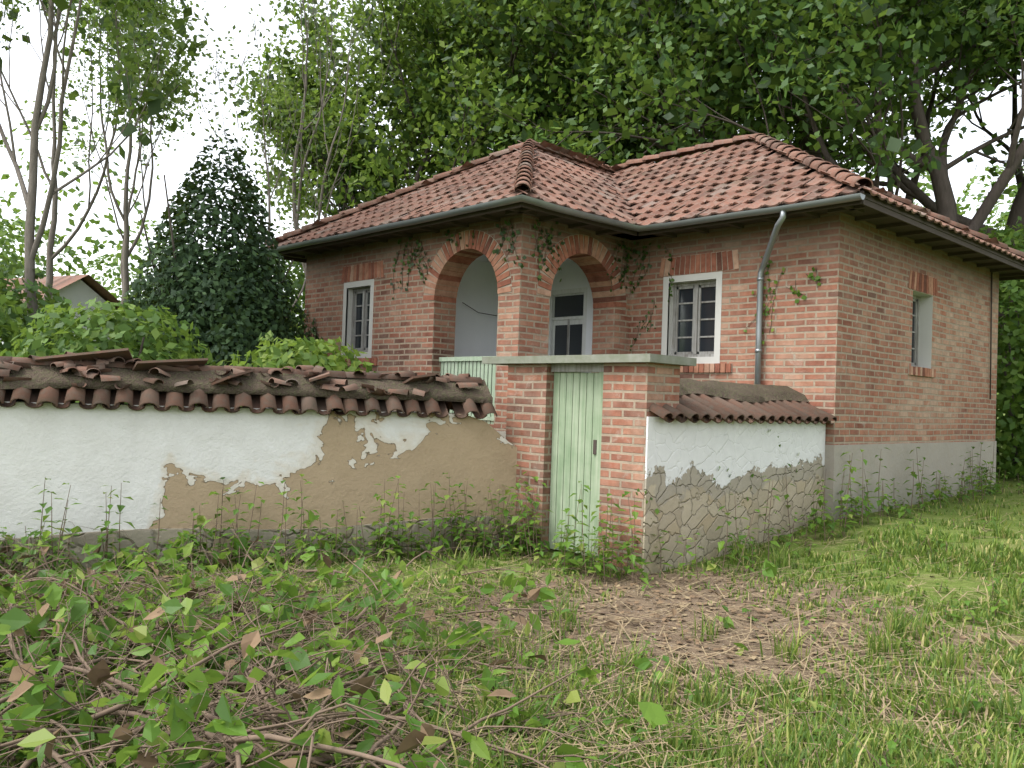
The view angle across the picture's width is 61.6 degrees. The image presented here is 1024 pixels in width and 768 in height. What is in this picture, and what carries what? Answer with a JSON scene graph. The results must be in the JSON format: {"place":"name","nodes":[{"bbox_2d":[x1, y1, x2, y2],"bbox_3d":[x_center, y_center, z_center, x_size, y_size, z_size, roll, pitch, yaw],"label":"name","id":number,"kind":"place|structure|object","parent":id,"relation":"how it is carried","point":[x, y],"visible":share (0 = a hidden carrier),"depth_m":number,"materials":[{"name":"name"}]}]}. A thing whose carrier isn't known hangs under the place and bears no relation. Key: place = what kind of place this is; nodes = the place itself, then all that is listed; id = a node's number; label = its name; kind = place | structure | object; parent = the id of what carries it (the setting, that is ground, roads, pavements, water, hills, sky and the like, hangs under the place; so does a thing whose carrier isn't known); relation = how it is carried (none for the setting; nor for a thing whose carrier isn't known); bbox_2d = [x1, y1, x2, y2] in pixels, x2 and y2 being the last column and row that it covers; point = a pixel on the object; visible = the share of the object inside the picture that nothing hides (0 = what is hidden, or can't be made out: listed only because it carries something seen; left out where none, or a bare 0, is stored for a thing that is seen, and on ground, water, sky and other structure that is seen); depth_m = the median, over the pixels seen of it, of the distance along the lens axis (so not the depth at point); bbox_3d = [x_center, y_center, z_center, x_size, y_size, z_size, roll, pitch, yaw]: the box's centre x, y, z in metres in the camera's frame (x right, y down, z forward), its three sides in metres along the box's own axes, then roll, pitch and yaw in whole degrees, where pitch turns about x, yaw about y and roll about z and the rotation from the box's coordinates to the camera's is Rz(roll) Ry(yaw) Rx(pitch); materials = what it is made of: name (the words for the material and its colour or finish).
{"place":"outdoors","nodes":[
{"label":"outdoors","id":0,"kind":"place"},
{"bbox_2d":[0,405,1023,763],"bbox_3d":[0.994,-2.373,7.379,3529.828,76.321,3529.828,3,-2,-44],"label":"ground","id":1,"kind":"structure","parent":0,"point":[650,605],"depth_m":6.83,"materials":[{"name":"brown soil"}]},
{"bbox_2d":[0,0,21,28],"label":"airy tree","id":2,"kind":"object","parent":1,"relation":"on","point":[6,2],"visible":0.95,"depth_m":15.79,"materials":[{"name":"green plant"}]},
{"bbox_2d":[0,291,35,354],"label":"shrub","id":3,"kind":"object","parent":1,"relation":"on","point":[14,329],"visible":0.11,"depth_m":10.15,"materials":[{"name":"green plant"}]},
{"bbox_2d":[0,253,85,348],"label":"shrub","id":4,"kind":"object","parent":1,"relation":"on","point":[11,272],"visible":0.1,"depth_m":12.00,"materials":[{"name":"green plant"}]},
{"bbox_2d":[2,275,119,343],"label":"neighbouring house","id":5,"kind":"structure","parent":1,"relation":"on","point":[77,289],"depth_m":25.03,"materials":[{"name":"tile"}]},
{"bbox_2d":[0,0,209,311],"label":"airy tree","id":6,"kind":"object","parent":1,"relation":"on","point":[119,7],"depth_m":20.59,"materials":[{"name":"green plant"}]},
{"bbox_2d":[13,0,201,310],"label":"airy tree","id":7,"kind":"object","parent":1,"relation":"on","point":[74,94],"depth_m":25.45,"materials":[{"name":"green plant"}]},
{"bbox_2d":[0,297,216,405],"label":"shrub","id":8,"kind":"object","parent":1,"relation":"on","point":[126,328],"depth_m":9.24,"materials":[{"name":"green plant"}]},
{"bbox_2d":[0,0,233,332],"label":"airy tree","id":9,"kind":"object","parent":1,"relation":"on","point":[154,99],"depth_m":12.22,"materials":[{"name":"green plant"}]},
{"bbox_2d":[108,264,299,363],"bbox_3d":[-5.184,-0.141,14.689,3.448,3.777,3.630,3,-2,-44],"label":"shrub","id":10,"kind":"object","parent":1,"relation":"on","point":[126,297],"depth_m":14.13,"materials":[{"name":"green plant"}]},
{"bbox_2d":[119,128,309,366],"bbox_3d":[-4.191,-0.970,12.405,3.353,5.458,3.383,3,-2,-44],"label":"conifer","id":11,"kind":"object","parent":1,"relation":"on","point":[198,287],"depth_m":11.83,"materials":[{"name":"green plant"}]},
{"bbox_2d":[0,401,516,573],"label":"fence wall","id":12,"kind":"structure","parent":1,"relation":"on","point":[183,462],"depth_m":7.92,"materials":[{"name":"white paint"}]},
{"bbox_2d":[0,348,496,418],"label":"roof tiles","id":13,"kind":"object","parent":12,"relation":"on","point":[116,378],"visible":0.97,"depth_m":7.92,"materials":[{"name":"brown ceramic"}]},
{"bbox_2d":[168,3,368,312],"bbox_3d":[-5.715,-3.227,19.382,4.586,9.997,3.219,3,-2,-44],"label":"airy tree","id":14,"kind":"object","parent":1,"relation":"on","point":[232,78],"depth_m":19.04,"materials":[{"name":"green plant"}]},
{"bbox_2d":[237,246,305,336],"bbox_3d":[-7.655,-1.506,29.664,8.442,6.214,8.475,3,-2,-44],"label":"tree","id":15,"kind":"object","parent":1,"relation":"on","point":[298,283],"visible":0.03,"depth_m":27.56,"materials":[{"name":"green plant"}]},
{"bbox_2d":[217,330,376,410],"bbox_3d":[-2.510,0.583,10.004,2.383,2.378,2.335,3,-2,-44],"label":"shrub","id":16,"kind":"object","parent":1,"relation":"on","point":[271,355],"visible":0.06,"depth_m":9.70,"materials":[{"name":"green plant"}]},
{"bbox_2d":[253,0,415,277],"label":"airy tree","id":17,"kind":"object","parent":1,"relation":"on","point":[296,208],"depth_m":21.39,"materials":[{"name":"green plant"}]},
{"bbox_2d":[219,0,593,230],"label":"tree","id":18,"kind":"object","parent":1,"relation":"on","point":[367,167],"depth_m":25.28,"materials":[{"name":"green plant"}]},
{"bbox_2d":[0,510,880,767],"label":"brush","id":19,"kind":"object","parent":1,"relation":"on","point":[15,618],"depth_m":4.28,"materials":[{"name":"green plant"}]},
{"bbox_2d":[371,19,517,185],"bbox_3d":[2.000,-8.996,33.668,15.407,21.880,13.145,3,-2,-44],"label":"tree","id":20,"kind":"object","parent":1,"relation":"on","point":[421,150],"depth_m":31.86,"materials":[{"name":"green plant"}]},
{"bbox_2d":[0,472,1023,767],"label":"grass","id":21,"kind":"structure","parent":1,"relation":"on","point":[842,756],"depth_m":4.92,"materials":[{"name":"green plant"}]},
{"bbox_2d":[0,111,1023,394],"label":"tree leaves","id":22,"kind":"object","parent":1,"relation":"on","point":[6,229],"visible":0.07,"depth_m":50.76,"materials":[{"name":"green plant"}]},
{"bbox_2d":[0,437,1023,767],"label":"weeds","id":23,"kind":"object","parent":1,"relation":"on","point":[458,531],"depth_m":7.80,"materials":[{"name":"green plant"}]},
{"bbox_2d":[344,0,685,164],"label":"tree","id":24,"kind":"object","parent":1,"relation":"on","point":[410,44],"depth_m":25.12,"materials":[{"name":"green plant"}]},
{"bbox_2d":[482,353,696,574],"bbox_3d":[0.668,1.097,8.700,0.720,2.735,2.250,3,-2,-44],"label":"gateway","id":25,"kind":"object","parent":1,"relation":"on","point":[571,422],"depth_m":8.42,"materials":[{"name":"brick"}]},
{"bbox_2d":[396,0,842,164],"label":"tree","id":26,"kind":"object","parent":1,"relation":"on","point":[431,96],"depth_m":23.42,"materials":[{"name":"green plant"}]},
{"bbox_2d":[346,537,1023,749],"bbox_3d":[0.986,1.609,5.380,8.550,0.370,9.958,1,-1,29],"label":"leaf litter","id":27,"kind":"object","parent":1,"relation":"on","point":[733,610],"visible":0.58,"depth_m":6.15,"materials":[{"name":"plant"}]},
{"bbox_2d":[504,3,951,164],"bbox_3d":[6.414,-7.306,25.246,13.282,18.532,15.363,3,-2,-44],"label":"tree","id":28,"kind":"object","parent":1,"relation":"on","point":[937,63],"depth_m":21.21,"materials":[{"name":"green plant"}]},
{"bbox_2d":[449,0,1012,202],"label":"tree","id":29,"kind":"object","parent":1,"relation":"on","point":[677,12],"depth_m":19.51,"materials":[{"name":"green plant"}]},
{"bbox_2d":[642,417,825,575],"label":"short wall","id":30,"kind":"structure","parent":1,"relation":"on","point":[685,490],"depth_m":8.63,"materials":[{"name":"stone"}]},
{"bbox_2d":[649,379,836,424],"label":"wall roof tiles","id":31,"kind":"object","parent":30,"relation":"on","point":[715,401],"visible":0.8,"depth_m":9.06,"materials":[{"name":"tile"}]},
{"bbox_2d":[497,431,996,520],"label":"plinth","id":32,"kind":"structure","parent":1,"relation":"on","point":[946,459],"depth_m":11.36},
{"bbox_2d":[304,212,998,444],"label":"house walls","id":33,"kind":"structure","parent":32,"relation":"on","point":[838,342],"depth_m":11.50,"materials":[{"name":"red brick"}]},
{"bbox_2d":[301,217,821,497],"bbox_3d":[-0.761,-0.365,12.282,3.608,3.648,9.252,3,-2,-44],"label":"ivy","id":34,"kind":"object","parent":33,"relation":"attached to","point":[496,251],"depth_m":12.09,"materials":[{"name":"green plant"}]},
{"bbox_2d":[258,133,1023,398],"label":"roof","id":35,"kind":"structure","parent":33,"relation":"on","point":[739,182],"depth_m":12.00,"materials":[{"name":"tile"}]},
{"bbox_2d":[636,256,820,518],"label":"vine leaves","id":36,"kind":"object","parent":33,"relation":"attached to","point":[803,297],"visible":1,"depth_m":10.49,"materials":[{"name":"green plant"}]},
{"bbox_2d":[578,0,1023,231],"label":"tree","id":37,"kind":"object","parent":1,"relation":"on","point":[929,28],"depth_m":16.41,"materials":[{"name":"green plant"}]},
{"bbox_2d":[640,0,1023,453],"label":"tree","id":38,"kind":"object","parent":1,"relation":"on","point":[927,97],"depth_m":19.55,"materials":[{"name":"green plant"}]},
{"bbox_2d":[978,216,1023,479],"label":"shrub","id":39,"kind":"object","parent":1,"relation":"on","point":[1013,379],"depth_m":15.30,"materials":[{"name":"green plant"}]},
{"bbox_2d":[0,0,1023,315],"label":"sky","id":40,"kind":"structure","parent":0,"point":[25,65],"materials":[{"name":"white"}]},
{"bbox_2d":[341,230,937,423],"bbox_3d":[1.609,-0.689,12.270,2.795,2.604,8.861,31,-30,-88],"label":"brick trim","id":41,"kind":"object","parent":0,"point":[696,325],"visible":0.69,"depth_m":11.90,"materials":[{"name":"red brick"}]}
]}

